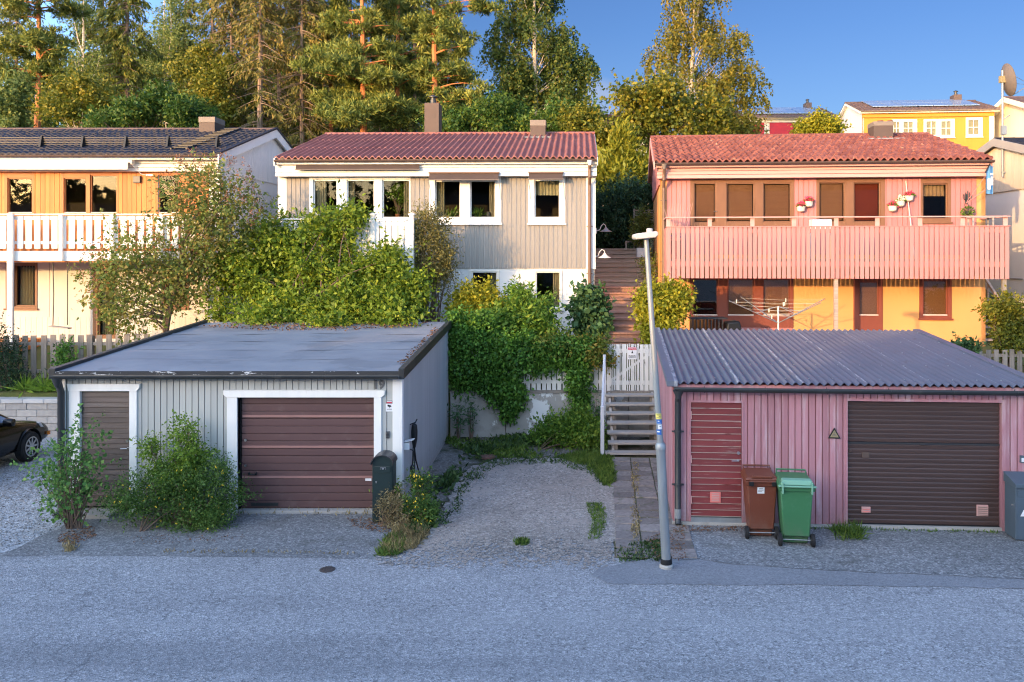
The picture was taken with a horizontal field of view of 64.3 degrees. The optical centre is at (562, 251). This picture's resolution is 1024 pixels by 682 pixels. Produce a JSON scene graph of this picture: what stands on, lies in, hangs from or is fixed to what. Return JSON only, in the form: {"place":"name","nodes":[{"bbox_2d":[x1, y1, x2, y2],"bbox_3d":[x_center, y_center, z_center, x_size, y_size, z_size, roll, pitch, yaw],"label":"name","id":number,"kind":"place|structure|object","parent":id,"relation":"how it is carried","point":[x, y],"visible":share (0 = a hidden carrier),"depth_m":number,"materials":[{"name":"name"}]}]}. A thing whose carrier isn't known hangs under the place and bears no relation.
{"place":"outdoors","nodes":[
{"label":"outdoors","id":0,"kind":"place"},
{"bbox_2d":[0,437,65,552],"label":"gravel yard","id":1,"kind":"structure","parent":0,"point":[25,487],"depth_m":14.54,"materials":[{"name":"grey gravel"}]},
{"bbox_2d":[0,414,49,461],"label":"parked car","id":2,"kind":"object","parent":1,"relation":"on","point":[19,438],"visible":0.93,"depth_m":17.23,"materials":[{"name":"black paint"}]},
{"bbox_2d":[0,397,56,436],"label":"retaining wall","id":3,"kind":"structure","parent":1,"relation":"on","point":[42,409],"depth_m":19.70,"materials":[{"name":"concrete"}]},
{"bbox_2d":[9,403,121,528],"bbox_3d":[-8.056,3.499,13.188,1.614,2.122,1.232,0,0,-25],"label":"birch sapling","id":4,"kind":"object","parent":1,"relation":"on","point":[73,515],"visible":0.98,"depth_m":13.17,"materials":[{"name":"green plant"}]},
{"bbox_2d":[1,510,407,559],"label":"apron","id":5,"kind":"object","parent":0,"point":[323,533],"visible":0.6,"depth_m":12.70,"materials":[{"name":"grey gravel"}]},
{"bbox_2d":[129,409,220,519],"bbox_3d":[-6.474,3.581,13.500,1.492,1.950,0.938,0,0,0],"label":"leafy shoot","id":6,"kind":"object","parent":5,"relation":"on","point":[190,448],"visible":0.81,"depth_m":13.48,"materials":[{"name":"green plant"}]},
{"bbox_2d":[86,443,266,537],"bbox_3d":[-6.302,4.059,13.376,2.598,1.943,1.412,0,0,0],"label":"cinquefoil shrub","id":7,"kind":"object","parent":5,"relation":"on","point":[189,511],"visible":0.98,"depth_m":13.19,"materials":[{"name":"green plant"}]},
{"bbox_2d":[370,450,397,521],"bbox_3d":[-2.990,3.920,13.595,0.380,1.120,0.360,0,0,0],"label":"mailbox","id":8,"kind":"object","parent":5,"relation":"on","point":[383,463],"visible":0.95,"depth_m":13.46,"materials":[{"name":"metal"}]},
{"bbox_2d":[374,473,390,519],"bbox_3d":[-2.990,4.055,13.461,0.290,0.790,0.005,0,0,0],"label":"door","id":9,"kind":"structure","parent":8,"relation":"in","point":[383,480],"depth_m":13.46,"materials":[{"name":"metal"}]},
{"bbox_2d":[370,482,416,531],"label":"dry weed","id":10,"kind":"object","parent":5,"relation":"on","point":[397,501],"visible":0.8,"depth_m":13.34,"materials":[{"name":"brown plant"}]},
{"bbox_2d":[52,442,446,518],"bbox_3d":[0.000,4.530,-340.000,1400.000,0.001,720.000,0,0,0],"label":"ground","id":11,"kind":"structure","parent":0,"point":[440,452],"depth_m":17.42,"materials":[{"name":"grey gravel"}]},
{"bbox_2d":[48,320,451,518],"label":"garage","id":12,"kind":"structure","parent":11,"relation":"on","point":[302,420],"depth_m":14.07,"materials":[{"name":"wood"}]},
{"bbox_2d":[81,391,128,505],"bbox_3d":[-7.874,3.408,14.013,0.851,1.985,0.114,0,0,0],"label":"door","id":13,"kind":"structure","parent":12,"relation":"in","point":[114,405],"depth_m":14.01,"materials":[{"name":"wood"}]},
{"bbox_2d":[242,398,373,507],"bbox_3d":[-4.403,3.491,14.070,2.308,1.969,0.100,0,0,0],"label":"garage door","id":14,"kind":"structure","parent":12,"relation":"in","point":[306,452],"depth_m":14.07,"materials":[{"name":"brown wood"}]},
{"bbox_2d":[450,390,653,436],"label":"retaining wall","id":15,"kind":"structure","parent":11,"relation":"on","point":[488,424],"depth_m":19.80,"materials":[{"name":"concrete"}]},
{"bbox_2d":[454,349,601,389],"bbox_3d":[-0.850,3.071,20.040,3.700,1.359,0.160,0,0,0],"label":"picket fence","id":16,"kind":"object","parent":15,"relation":"on","point":[548,381],"visible":0.14,"depth_m":19.96,"materials":[{"name":"white paint"}]},
{"bbox_2d":[441,300,608,426],"bbox_3d":[-0.894,2.730,19.852,4.248,3.072,1.204,0,0,0],"label":"creeper","id":17,"kind":"object","parent":16,"relation":"attached to","point":[480,334],"visible":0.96,"depth_m":19.64,"materials":[{"name":"green plant"}]},
{"bbox_2d":[527,325,619,374],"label":"creeper","id":18,"kind":"object","parent":16,"relation":"attached to","point":[605,342],"visible":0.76,"depth_m":19.67,"materials":[{"name":"green plant"}]},
{"bbox_2d":[602,344,653,390],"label":"garden gate","id":19,"kind":"structure","parent":16,"relation":"attached to","point":[645,382],"depth_m":19.88,"materials":[{"name":"white paint"}]},
{"bbox_2d":[655,327,1023,530],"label":"garage","id":20,"kind":"structure","parent":11,"relation":"on","point":[928,427],"depth_m":13.28,"materials":[{"name":"wood"}]},
{"bbox_2d":[691,402,741,522],"bbox_3d":[2.516,3.464,13.373,0.833,1.962,0.124,0,0,4],"label":"door","id":21,"kind":"structure","parent":20,"relation":"in","point":[715,427],"depth_m":13.38,"materials":[{"name":"wood"}]},
{"bbox_2d":[848,401,999,526],"bbox_3d":[5.844,3.468,13.221,2.407,2.063,0.087,0,0,4],"label":"garage door","id":22,"kind":"structure","parent":20,"relation":"in","point":[910,463],"depth_m":13.21,"materials":[{"name":"brown metal"}]},
{"bbox_2d":[375,457,617,569],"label":"driveway","id":23,"kind":"structure","parent":0,"point":[573,478],"depth_m":13.89,"materials":[{"name":"grey gravel"}]},
{"bbox_2d":[433,456,611,526],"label":"driveway weeds","id":24,"kind":"object","parent":23,"relation":"on","point":[508,461],"visible":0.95,"depth_m":16.76,"materials":[{"name":"green plant"}]},
{"bbox_2d":[0,536,1023,681],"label":"road","id":25,"kind":"structure","parent":0,"point":[72,618],"depth_m":9.79,"materials":[{"name":"grey asphalt"}]},
{"bbox_2d":[632,228,672,569],"bbox_3d":[1.287,2.135,11.560,0.571,4.931,0.480,0,0,0],"label":"street lamp","id":26,"kind":"object","parent":25,"relation":"on","point":[660,449],"visible":0.99,"depth_m":11.42,"materials":[{"name":"metal"}]},
{"bbox_2d":[593,557,1023,587],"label":"asphalt strip","id":27,"kind":"object","parent":25,"relation":"on","point":[690,571],"visible":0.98,"depth_m":11.25,"materials":[{"name":"grey asphalt"}]},
{"bbox_2d":[0,214,1023,435],"bbox_3d":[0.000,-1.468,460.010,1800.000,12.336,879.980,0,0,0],"label":"hillside","id":28,"kind":"structure","parent":0,"point":[12,393],"depth_m":21.42,"materials":[{"name":"green plant"}]},
{"bbox_2d":[0,61,46,127],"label":"broadleaf tree","id":29,"kind":"object","parent":28,"relation":"on","point":[13,94],"visible":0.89,"depth_m":40.81,"materials":[{"name":"green plant"}]},
{"bbox_2d":[0,313,47,390],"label":"dark bush","id":30,"kind":"object","parent":28,"relation":"on","point":[6,375],"visible":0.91,"depth_m":20.31,"materials":[{"name":"green plant"}]},
{"bbox_2d":[0,0,55,127],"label":"spruce tree","id":31,"kind":"object","parent":28,"relation":"on","point":[17,24],"visible":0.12,"depth_m":56.76,"materials":[{"name":"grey plant"}]},
{"bbox_2d":[0,0,97,127],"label":"pine tree","id":32,"kind":"object","parent":28,"relation":"on","point":[38,39],"visible":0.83,"depth_m":43.67,"materials":[{"name":"green plant"}]},
{"bbox_2d":[0,334,153,378],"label":"picket fence","id":33,"kind":"object","parent":28,"relation":"on","point":[90,343],"visible":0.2,"depth_m":20.73,"materials":[{"name":"grey wood"}]},
{"bbox_2d":[23,55,136,127],"bbox_3d":[-23.694,-4.912,39.940,4.871,9.090,4.322,0,0,0],"label":"broadleaf tree","id":34,"kind":"object","parent":28,"relation":"on","point":[65,99],"visible":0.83,"depth_m":39.29,"materials":[{"name":"green plant"}]},
{"bbox_2d":[29,0,133,127],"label":"broadleaf tree","id":35,"kind":"object","parent":28,"relation":"on","point":[78,33],"visible":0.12,"depth_m":57.92,"materials":[{"name":"green plant"}]},
{"bbox_2d":[91,0,168,127],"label":"spruce tree","id":36,"kind":"object","parent":28,"relation":"on","point":[133,69],"visible":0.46,"depth_m":45.62,"materials":[{"name":"green plant"}]},
{"bbox_2d":[0,117,292,352],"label":"house","id":37,"kind":"structure","parent":28,"relation":"on","point":[60,188],"depth_m":23.58,"materials":[{"name":"white paint"}]},
{"bbox_2d":[2,173,34,213],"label":"window","id":38,"kind":"structure","parent":37,"relation":"in","point":[7,176],"depth_m":23.57,"materials":[{"name":"brown wood"}]},
{"bbox_2d":[3,263,37,309],"bbox_3d":[-15.700,1.010,23.655,0.979,1.371,0.270,0,0,0],"label":"window","id":39,"kind":"structure","parent":37,"relation":"in","point":[28,275],"depth_m":23.73,"materials":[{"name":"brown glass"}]},
{"bbox_2d":[59,173,119,213],"bbox_3d":[-13.719,-1.683,23.610,1.735,1.209,0.180,0,0,0],"label":"window","id":40,"kind":"structure","parent":37,"relation":"in","point":[64,176],"depth_m":23.57,"materials":[{"name":"brown wood"}]},
{"bbox_2d":[76,78,224,127],"bbox_3d":[-19.079,-4.186,38.166,6.574,8.222,5.208,0,0,0],"label":"broadleaf tree","id":41,"kind":"object","parent":28,"relation":"on","point":[174,108],"visible":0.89,"depth_m":37.09,"materials":[{"name":"green plant"}]},
{"bbox_2d":[117,0,202,127],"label":"broadleaf tree","id":42,"kind":"object","parent":28,"relation":"on","point":[170,38],"visible":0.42,"depth_m":56.97,"materials":[{"name":"green plant"}]},
{"bbox_2d":[66,147,280,346],"bbox_3d":[-10.039,0.319,21.118,5.272,6.170,3.034,0,0,0],"label":"lilac tree","id":43,"kind":"object","parent":28,"relation":"on","point":[182,265],"visible":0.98,"depth_m":20.87,"materials":[{"name":"green plant"}]},
{"bbox_2d":[160,35,244,127],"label":"broadleaf tree","id":44,"kind":"object","parent":28,"relation":"on","point":[206,80],"visible":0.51,"depth_m":42.46,"materials":[{"name":"green plant"}]},
{"bbox_2d":[178,0,238,97],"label":"spruce tree","id":45,"kind":"object","parent":28,"relation":"on","point":[206,20],"visible":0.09,"depth_m":56.59,"materials":[{"name":"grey plant"}]},
{"bbox_2d":[186,0,268,127],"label":"spruce tree","id":46,"kind":"object","parent":28,"relation":"on","point":[216,12],"visible":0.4,"depth_m":44.55,"materials":[{"name":"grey plant"}]},
{"bbox_2d":[221,0,295,133],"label":"spruce tree","id":47,"kind":"object","parent":28,"relation":"on","point":[253,28],"visible":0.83,"depth_m":41.82,"materials":[{"name":"green plant"}]},
{"bbox_2d":[237,0,306,143],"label":"spruce tree","id":48,"kind":"object","parent":28,"relation":"on","point":[281,92],"visible":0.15,"depth_m":45.93,"materials":[{"name":"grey plant"}]},
{"bbox_2d":[225,53,349,136],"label":"broadleaf tree","id":49,"kind":"object","parent":28,"relation":"on","point":[293,127],"visible":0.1,"depth_m":47.02,"materials":[{"name":"green plant"}]},
{"bbox_2d":[263,0,333,147],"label":"spruce tree","id":50,"kind":"object","parent":28,"relation":"on","point":[312,20],"visible":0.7,"depth_m":42.80,"materials":[{"name":"green plant"}]},
{"bbox_2d":[267,0,352,146],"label":"spruce tree","id":51,"kind":"object","parent":28,"relation":"on","point":[296,97],"visible":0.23,"depth_m":43.45,"materials":[{"name":"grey plant"}]},
{"bbox_2d":[18,25,607,131],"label":"distant wood","id":52,"kind":"object","parent":28,"relation":"on","point":[61,124],"depth_m":67.64,"materials":[{"name":"green plant"}]},
{"bbox_2d":[191,179,448,328],"bbox_3d":[-6.252,0.666,21.086,7.239,5.212,5.144,0,0,0],"label":"shrub","id":53,"kind":"object","parent":28,"relation":"on","point":[383,285],"visible":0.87,"depth_m":20.96,"materials":[{"name":"green plant"}]},
{"bbox_2d":[292,0,356,131],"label":"pine tree","id":54,"kind":"object","parent":28,"relation":"on","point":[320,85],"visible":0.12,"depth_m":44.34,"materials":[{"name":"green plant"}]},
{"bbox_2d":[287,0,423,131],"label":"pine tree","id":55,"kind":"object","parent":28,"relation":"on","point":[338,106],"visible":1,"depth_m":41.18,"materials":[{"name":"green plant"}]},
{"bbox_2d":[370,0,447,131],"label":"pine tree","id":56,"kind":"object","parent":28,"relation":"on","point":[395,10],"visible":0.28,"depth_m":44.56,"materials":[{"name":"green plant"}]},
{"bbox_2d":[256,95,597,335],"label":"house","id":57,"kind":"structure","parent":28,"relation":"on","point":[533,191],"depth_m":24.25,"materials":[{"name":"white paint"}]},
{"bbox_2d":[309,177,410,220],"bbox_3d":[-6.070,-1.581,24.399,3.106,1.344,0.285,0,0,1],"label":"window","id":58,"kind":"structure","parent":57,"relation":"in","point":[321,181],"depth_m":24.33,"materials":[{"name":"white paint"}]},
{"bbox_2d":[429,177,501,224],"bbox_3d":[-2.916,-1.521,24.336,2.226,1.451,0.285,0,0,1],"label":"window","id":59,"kind":"structure","parent":57,"relation":"in","point":[465,218],"depth_m":24.26,"materials":[{"name":"white paint"}]},
{"bbox_2d":[527,177,565,224],"bbox_3d":[-0.476,-1.518,24.277,1.162,1.448,0.265,0,0,1],"label":"window","id":60,"kind":"structure","parent":57,"relation":"in","point":[537,187],"depth_m":24.20,"materials":[{"name":"white paint"}]},
{"bbox_2d":[404,189,464,321],"bbox_3d":[-3.500,0.560,22.486,2.095,4.740,1.896,0,0,0],"label":"garden shrub","id":61,"kind":"object","parent":28,"relation":"on","point":[440,264],"visible":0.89,"depth_m":22.28,"materials":[{"name":"green plant"}]},
{"bbox_2d":[400,0,505,115],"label":"pine tree","id":62,"kind":"object","parent":28,"relation":"on","point":[439,27],"visible":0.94,"depth_m":40.72,"materials":[{"name":"green plant"}]},
{"bbox_2d":[437,272,506,321],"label":"golden bush","id":63,"kind":"object","parent":28,"relation":"on","point":[472,297],"visible":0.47,"depth_m":21.58,"materials":[{"name":"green plant"}]},
{"bbox_2d":[415,87,534,131],"bbox_3d":[-4.229,-4.271,40.032,6.124,7.802,4.036,0,0,0],"label":"broadleaf tree","id":64,"kind":"object","parent":28,"relation":"on","point":[491,114],"visible":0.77,"depth_m":39.27,"materials":[{"name":"green plant"}]},
{"bbox_2d":[469,274,569,341],"bbox_3d":[-1.161,1.878,21.127,2.713,2.609,2.486,0,0,0],"label":"elder bush","id":65,"kind":"object","parent":28,"relation":"on","point":[521,304],"visible":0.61,"depth_m":20.71,"materials":[{"name":"green plant"}]},
{"bbox_2d":[476,0,602,120],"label":"birch tree","id":66,"kind":"object","parent":28,"relation":"on","point":[519,76],"visible":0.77,"depth_m":43.49,"materials":[{"name":"green plant"}]},
{"bbox_2d":[503,88,608,131],"bbox_3d":[-0.486,-3.950,39.011,5.350,7.450,3.549,0,0,21],"label":"broadleaf tree","id":67,"kind":"object","parent":28,"relation":"on","point":[523,126],"visible":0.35,"depth_m":38.34,"materials":[{"name":"green plant"}]},
{"bbox_2d":[550,94,625,148],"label":"broadleaf tree","id":68,"kind":"object","parent":28,"relation":"on","point":[579,118],"visible":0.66,"depth_m":36.39,"materials":[{"name":"green plant"}]},
{"bbox_2d":[560,272,616,339],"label":"hydrangea","id":69,"kind":"object","parent":28,"relation":"on","point":[589,303],"visible":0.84,"depth_m":21.86,"materials":[{"name":"green plant"}]},
{"bbox_2d":[596,113,648,202],"bbox_3d":[2.701,-3.100,36.002,4.094,6.030,3.410,0,0,0],"label":"thuja","id":70,"kind":"object","parent":28,"relation":"on","point":[620,153],"visible":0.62,"depth_m":35.42,"materials":[{"name":"green plant"}]},
{"bbox_2d":[596,168,653,258],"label":"dark shrubs","id":71,"kind":"object","parent":28,"relation":"on","point":[611,214],"visible":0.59,"depth_m":31.58,"materials":[{"name":"green plant"}]},
{"bbox_2d":[595,249,656,345],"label":"terrace steps","id":72,"kind":"structure","parent":28,"relation":"on","point":[618,276],"depth_m":26.75,"materials":[{"name":"brown wood"}]},
{"bbox_2d":[626,203,654,247],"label":"yew hedge","id":73,"kind":"object","parent":28,"relation":"on","point":[639,223],"visible":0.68,"depth_m":30.24,"materials":[{"name":"green plant"}]},
{"bbox_2d":[624,272,699,345],"bbox_3d":[2.548,1.904,20.932,1.931,2.812,1.692,0,0,-38],"label":"golden bush","id":74,"kind":"object","parent":28,"relation":"on","point":[671,299],"visible":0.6,"depth_m":20.60,"materials":[{"name":"yellow plant"}]},
{"bbox_2d":[596,43,751,153],"bbox_3d":[5.058,-4.629,38.187,6.925,9.103,5.316,0,0,-25],"label":"maple tree","id":75,"kind":"object","parent":28,"relation":"on","point":[646,102],"visible":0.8,"depth_m":37.38,"materials":[{"name":"green plant"}]},
{"bbox_2d":[640,0,773,134],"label":"birch tree","id":76,"kind":"object","parent":28,"relation":"on","point":[710,37],"visible":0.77,"depth_m":45.34,"materials":[{"name":"green plant"}]},
{"bbox_2d":[688,317,741,329],"bbox_3d":[4.243,2.353,22.202,1.588,1.114,0.587,0,0,0],"label":"folded furniture","id":77,"kind":"object","parent":28,"relation":"on","point":[706,323],"visible":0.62,"depth_m":22.02,"materials":[{"name":"metal"}]},
{"bbox_2d":[733,99,835,133],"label":"house","id":78,"kind":"structure","parent":28,"relation":"on","point":[781,118],"depth_m":59.95,"materials":[{"name":"brown tile"}]},
{"bbox_2d":[787,105,852,133],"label":"broadleaf tree","id":79,"kind":"object","parent":28,"relation":"on","point":[818,122],"visible":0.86,"depth_m":47.33,"materials":[{"name":"green plant"}]},
{"bbox_2d":[648,120,1010,352],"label":"house","id":80,"kind":"structure","parent":28,"relation":"on","point":[746,231],"depth_m":23.38,"materials":[{"name":"pink wood"}]},
{"bbox_2d":[689,276,792,327],"bbox_3d":[5.207,1.469,23.786,2.983,1.487,0.130,0,0,5],"label":"window","id":81,"kind":"structure","parent":80,"relation":"in","point":[762,290],"depth_m":23.76,"materials":[{"name":"red wood"}]},
{"bbox_2d":[690,178,794,227],"bbox_3d":[5.232,-1.431,23.759,3.060,1.452,0.180,0,0,5],"label":"window","id":82,"kind":"structure","parent":80,"relation":"in","point":[768,200],"depth_m":23.78,"materials":[{"name":"wood"}]},
{"bbox_2d":[816,178,884,225],"bbox_3d":[8.310,-1.425,23.523,1.939,1.416,0.130,0,0,5],"label":"window","id":83,"kind":"structure","parent":80,"relation":"in","point":[828,190],"depth_m":23.53,"materials":[{"name":"red wood"}]},
{"bbox_2d":[853,276,882,330],"bbox_3d":[8.799,1.494,23.481,0.818,1.557,0.130,0,0,5],"label":"door","id":84,"kind":"structure","parent":80,"relation":"in","point":[867,293],"depth_m":23.45,"materials":[{"name":"red wood"}]},
{"bbox_2d":[918,279,953,319],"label":"window","id":85,"kind":"structure","parent":80,"relation":"in","point":[935,295],"depth_m":23.35,"materials":[{"name":"red wood"}]},
{"bbox_2d":[921,178,952,223],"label":"window","id":86,"kind":"structure","parent":80,"relation":"in","point":[929,186],"depth_m":23.28,"materials":[{"name":"brown wood"}]},
{"bbox_2d":[837,90,999,149],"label":"house","id":87,"kind":"structure","parent":28,"relation":"on","point":[956,118],"depth_m":53.64,"materials":[{"name":"yellow paint"}]},
{"bbox_2d":[923,119,955,137],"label":"window","id":88,"kind":"structure","parent":87,"relation":"in","point":[940,128],"depth_m":53.59,"materials":[{"name":"white paint"}]},
{"bbox_2d":[971,284,1023,366],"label":"shrub","id":89,"kind":"object","parent":28,"relation":"on","point":[1006,317],"visible":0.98,"depth_m":20.99,"materials":[{"name":"green plant"}]},
{"bbox_2d":[976,137,1023,307],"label":"house","id":90,"kind":"structure","parent":28,"relation":"on","point":[1006,198],"depth_m":26.89,"materials":[{"name":"white wood"}]},
{"bbox_2d":[999,63,1023,176],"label":"satellite dish","id":91,"kind":"object","parent":90,"relation":"attached to","point":[1007,80],"visible":0.98,"depth_m":27.10,"materials":[{"name":"metal"}]},
{"bbox_2d":[994,96,1023,136],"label":"house","id":92,"kind":"structure","parent":28,"relation":"on","point":[1014,110],"depth_m":52.88,"materials":[{"name":"beige paint"}]},
{"bbox_2d":[0,0,1023,134],"label":"sky","id":93,"kind":"structure","parent":0,"point":[829,54],"materials":[{"name":"blue"}]},
{"bbox_2d":[405,437,655,514],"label":"grass verge","id":94,"kind":"object","parent":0,"point":[447,458],"depth_m":17.92,"materials":[{"name":"green plant"}]},
{"bbox_2d":[376,519,431,554],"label":"dry grass","id":95,"kind":"structure","parent":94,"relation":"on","point":[415,538],"depth_m":12.63,"materials":[{"name":"beige plant"}]},
{"bbox_2d":[399,465,446,527],"bbox_3d":[-2.306,4.123,13.517,0.843,1.070,0.871,0,0,0],"label":"evening primrose","id":96,"kind":"object","parent":94,"relation":"on","point":[423,511],"visible":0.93,"depth_m":13.43,"materials":[{"name":"green plant"}]},
{"bbox_2d":[404,431,538,534],"bbox_3d":[-1.996,4.489,16.617,1.917,0.306,7.840,0,0,17],"label":"ground cover","id":97,"kind":"object","parent":94,"relation":"on","point":[448,477],"visible":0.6,"depth_m":17.52,"materials":[{"name":"green plant"}]},
{"bbox_2d":[445,433,612,487],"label":"weeds","id":98,"kind":"object","parent":94,"relation":"on","point":[508,452],"visible":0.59,"depth_m":18.17,"materials":[{"name":"green plant"}]},
{"bbox_2d":[517,396,607,449],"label":"rampant bush","id":99,"kind":"object","parent":94,"relation":"on","point":[572,426],"visible":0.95,"depth_m":18.74,"materials":[{"name":"green plant"}]},
{"bbox_2d":[559,448,618,485],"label":"grass","id":100,"kind":"structure","parent":94,"relation":"on","point":[609,463],"depth_m":17.24,"materials":[{"name":"green plant"}]},
{"bbox_2d":[600,354,656,455],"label":"wooden steps","id":101,"kind":"structure","parent":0,"point":[613,432],"depth_m":18.61,"materials":[{"name":"grey wood"}]},
{"bbox_2d":[613,456,696,558],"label":"paved path","id":102,"kind":"structure","parent":0,"point":[648,483],"depth_m":14.02,"materials":[{"name":"grey concrete"}]},
{"bbox_2d":[613,538,660,562],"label":"path weeds","id":103,"kind":"object","parent":102,"relation":"on","point":[648,545],"visible":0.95,"depth_m":12.14,"materials":[{"name":"green plant"}]},
{"bbox_2d":[681,525,1023,578],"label":"apron","id":104,"kind":"object","parent":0,"point":[999,554],"visible":0.68,"depth_m":12.17,"materials":[{"name":"grey gravel"}]},
{"bbox_2d":[741,464,778,539],"bbox_3d":[3.130,3.986,12.949,0.522,1.029,0.654,0,0,4],"label":"wheelie bin","id":105,"kind":"object","parent":104,"relation":"on","point":[760,487],"visible":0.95,"depth_m":12.71,"materials":[{"name":"brown plastic"}]},
{"bbox_2d":[775,468,816,546],"bbox_3d":[3.594,3.981,12.641,0.562,1.039,0.698,0,0,7],"label":"wheelie bin","id":106,"kind":"object","parent":104,"relation":"on","point":[795,490],"visible":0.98,"depth_m":12.39,"materials":[{"name":"green plastic"}]},
{"bbox_2d":[825,518,872,540],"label":"grass tufts","id":107,"kind":"object","parent":104,"relation":"on","point":[855,530],"visible":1,"depth_m":12.88,"materials":[{"name":"green plant"}]},
{"bbox_2d":[1003,471,1023,539],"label":"utility box","id":108,"kind":"object","parent":104,"relation":"on","point":[1014,504],"visible":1,"depth_m":12.67,"materials":[{"name":"grey metal"}]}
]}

